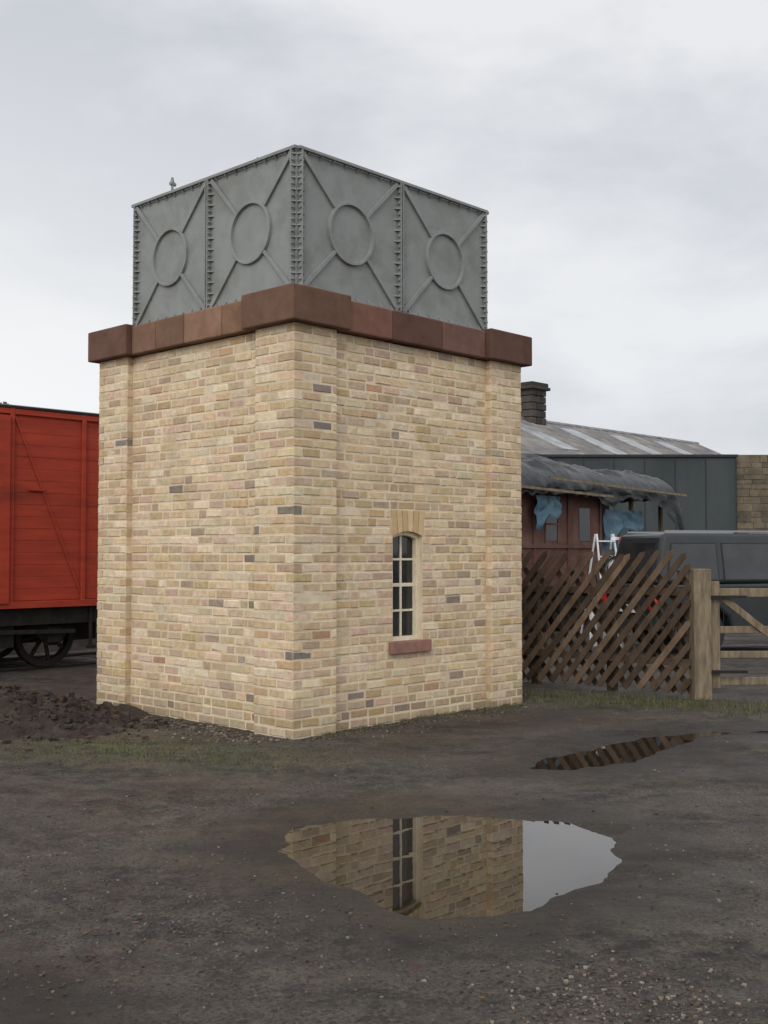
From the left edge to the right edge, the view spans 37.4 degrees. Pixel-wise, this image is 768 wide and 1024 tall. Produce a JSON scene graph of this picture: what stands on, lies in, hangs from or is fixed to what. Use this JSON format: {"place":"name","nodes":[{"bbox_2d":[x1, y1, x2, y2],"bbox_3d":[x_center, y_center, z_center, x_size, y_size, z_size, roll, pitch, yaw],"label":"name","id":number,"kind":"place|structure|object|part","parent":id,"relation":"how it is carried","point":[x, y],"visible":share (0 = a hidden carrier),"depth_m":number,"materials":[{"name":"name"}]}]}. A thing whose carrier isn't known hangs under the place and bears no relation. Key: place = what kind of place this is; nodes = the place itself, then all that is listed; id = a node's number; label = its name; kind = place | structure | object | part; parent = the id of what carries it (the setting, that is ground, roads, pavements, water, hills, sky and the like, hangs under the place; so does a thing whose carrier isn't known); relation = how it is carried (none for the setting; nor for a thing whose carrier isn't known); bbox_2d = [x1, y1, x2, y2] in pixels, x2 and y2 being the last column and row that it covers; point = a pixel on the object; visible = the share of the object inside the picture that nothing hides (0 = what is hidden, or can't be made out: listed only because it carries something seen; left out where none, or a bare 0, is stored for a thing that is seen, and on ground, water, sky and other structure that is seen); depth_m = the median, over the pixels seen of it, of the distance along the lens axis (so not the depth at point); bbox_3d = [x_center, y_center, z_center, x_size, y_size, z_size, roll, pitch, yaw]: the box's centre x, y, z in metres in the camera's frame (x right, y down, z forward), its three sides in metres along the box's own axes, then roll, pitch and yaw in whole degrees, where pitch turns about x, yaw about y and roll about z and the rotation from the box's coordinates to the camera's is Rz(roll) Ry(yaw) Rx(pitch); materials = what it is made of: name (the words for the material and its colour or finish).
{"place":"outdoors","nodes":[
{"label":"outdoors","id":0,"kind":"place"},
{"bbox_2d":[0,619,767,1023],"bbox_3d":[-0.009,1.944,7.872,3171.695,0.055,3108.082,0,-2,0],"label":"ground","id":1,"kind":"structure","parent":0,"point":[678,925],"depth_m":5.87,"materials":[{"name":"grey gravel"}]},
{"bbox_2d":[0,622,97,654],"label":"earth bank","id":2,"kind":"structure","parent":1,"relation":"on","point":[81,644],"depth_m":19.07,"materials":[{"name":"brown soil"}]},
{"bbox_2d":[0,685,172,751],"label":"earth heap","id":3,"kind":"object","parent":1,"relation":"on","point":[33,714],"visible":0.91,"depth_m":10.52,"materials":[{"name":"soil"}]},
{"bbox_2d":[0,620,586,674],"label":"railway track","id":4,"kind":"structure","parent":1,"relation":"on","point":[64,663],"depth_m":16.66,"materials":[{"name":"metal"}]},
{"bbox_2d":[0,403,98,666],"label":"railway goods van","id":5,"kind":"object","parent":4,"relation":"on","point":[49,474],"visible":0.79,"depth_m":15.76,"materials":[{"name":"red paint"}]},
{"bbox_2d":[88,144,531,739],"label":"water tower","id":6,"kind":"structure","parent":1,"relation":"on","point":[310,452],"depth_m":11.24,"materials":[{"name":"brick"}]},
{"bbox_2d":[393,536,411,635],"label":"window glass","id":7,"kind":"structure","parent":6,"relation":"in","point":[406,541],"depth_m":11.37,"materials":[{"name":"black glass"}]},
{"bbox_2d":[393,531,417,640],"bbox_3d":[0.172,0.735,11.312,0.071,1.090,0.431,-2,-3,44],"label":"window frame","id":8,"kind":"structure","parent":6,"relation":"in","point":[414,584],"depth_m":11.41,"materials":[{"name":"beige paint"}]},
{"bbox_2d":[0,730,767,1008],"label":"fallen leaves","id":9,"kind":"object","parent":1,"relation":"on","point":[169,943],"visible":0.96,"depth_m":5.29,"materials":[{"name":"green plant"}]},
{"bbox_2d":[278,815,621,918],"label":"puddle","id":10,"kind":"object","parent":1,"relation":"on","point":[435,867],"visible":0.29,"depth_m":6.14,"materials":[{"name":"black liquid"}]},
{"bbox_2d":[521,455,686,630],"bbox_3d":[1.797,0.548,23.258,3.480,3.884,11.800,-2,-3,44],"label":"tarpaulined carriage","id":11,"kind":"object","parent":1,"relation":"on","point":[564,509],"visible":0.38,"depth_m":23.85,"materials":[{"name":"brown wood"}]},
{"bbox_2d":[521,505,589,540],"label":"windows","id":12,"kind":"structure","parent":11,"relation":"in","point":[584,513],"depth_m":23.99,"materials":[{"name":"grey glass"}]},
{"bbox_2d":[580,534,630,638],"bbox_3d":[4.088,1.410,21.009,0.534,2.006,0.979,1,-2,-20],"label":"step ladder","id":13,"kind":"object","parent":1,"relation":"on","point":[599,556],"visible":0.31,"depth_m":21.01,"materials":[{"name":"white metal"}]},
{"bbox_2d":[588,593,623,647],"bbox_3d":[4.593,1.911,20.342,1.900,0.950,0.800,1,-3,-35],"label":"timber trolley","id":14,"kind":"object","parent":1,"relation":"on","point":[591,615],"visible":0.07,"depth_m":20.07,"materials":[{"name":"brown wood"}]},
{"bbox_2d":[595,537,619,582],"bbox_3d":[4.368,0.934,20.272,1.672,0.989,0.560,1,-3,-35],"label":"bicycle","id":15,"kind":"object","parent":14,"relation":"on","point":[612,538],"visible":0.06,"depth_m":20.05,"materials":[{"name":"metal"}]},
{"bbox_2d":[604,537,620,570],"bbox_3d":[4.452,0.928,20.094,1.672,0.989,0.560,2,-3,-38],"label":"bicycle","id":16,"kind":"object","parent":14,"relation":"on","point":[608,561],"visible":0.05,"depth_m":19.65,"materials":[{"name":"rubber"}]},
{"bbox_2d":[521,549,691,694],"bbox_3d":[1.813,1.322,14.479,4.657,1.903,0.219,-2,-3,42],"label":"slatted fence","id":17,"kind":"object","parent":1,"relation":"on","point":[610,584],"visible":0.59,"depth_m":13.60,"materials":[{"name":"brown wood"}]},
{"bbox_2d":[521,454,737,562],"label":"clad shed","id":18,"kind":"structure","parent":1,"relation":"on","point":[706,484],"depth_m":36.05,"materials":[{"name":"grey metal"}]},
{"bbox_2d":[530,731,767,769],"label":"puddle","id":19,"kind":"object","parent":1,"relation":"on","point":[628,752],"visible":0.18,"depth_m":9.42,"materials":[{"name":"black liquid"}]},
{"bbox_2d":[602,530,767,652],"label":"parked car","id":20,"kind":"object","parent":1,"relation":"on","point":[729,558],"visible":0.28,"depth_m":18.40,"materials":[{"name":"grey paint"}]},
{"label":"windows","id":21,"kind":"part","parent":20,"relation":"part of","materials":[{"name":"grey glass"}]},
{"bbox_2d":[688,569,767,699],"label":"timber gate","id":22,"kind":"structure","parent":1,"relation":"on","point":[707,595],"depth_m":12.80,"materials":[{"name":"brown wood"}]},
{"bbox_2d":[736,455,767,533],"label":"stone wall","id":23,"kind":"structure","parent":1,"relation":"on","point":[758,493],"depth_m":36.24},
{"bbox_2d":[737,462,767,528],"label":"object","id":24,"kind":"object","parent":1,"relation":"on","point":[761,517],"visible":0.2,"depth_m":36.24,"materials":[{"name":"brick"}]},
{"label":"walls","id":25,"kind":"object","parent":1,"relation":"on","visible":0},
{"bbox_2d":[521,419,719,453],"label":"roof","id":26,"kind":"structure","parent":25,"relation":"on","point":[531,444],"depth_m":44.57,"materials":[{"name":"metal"}]},
{"bbox_2d":[521,381,550,424],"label":"chimney","id":27,"kind":"object","parent":26,"relation":"on","point":[533,401],"visible":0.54,"depth_m":44.01,"materials":[{"name":"brick"}]},
{"bbox_2d":[521,417,699,453],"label":"roof glazing","id":28,"kind":"structure","parent":26,"relation":"attached to","point":[552,440],"depth_m":45.11,"materials":[{"name":"glass"}]},
{"bbox_2d":[0,0,767,454],"label":"sky","id":29,"kind":"structure","parent":0,"point":[615,152],"materials":[{"name":"grey"}]},
{"bbox_2d":[1,687,767,788],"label":"grass","id":30,"kind":"structure","parent":0,"point":[571,694],"depth_m":10.59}
]}

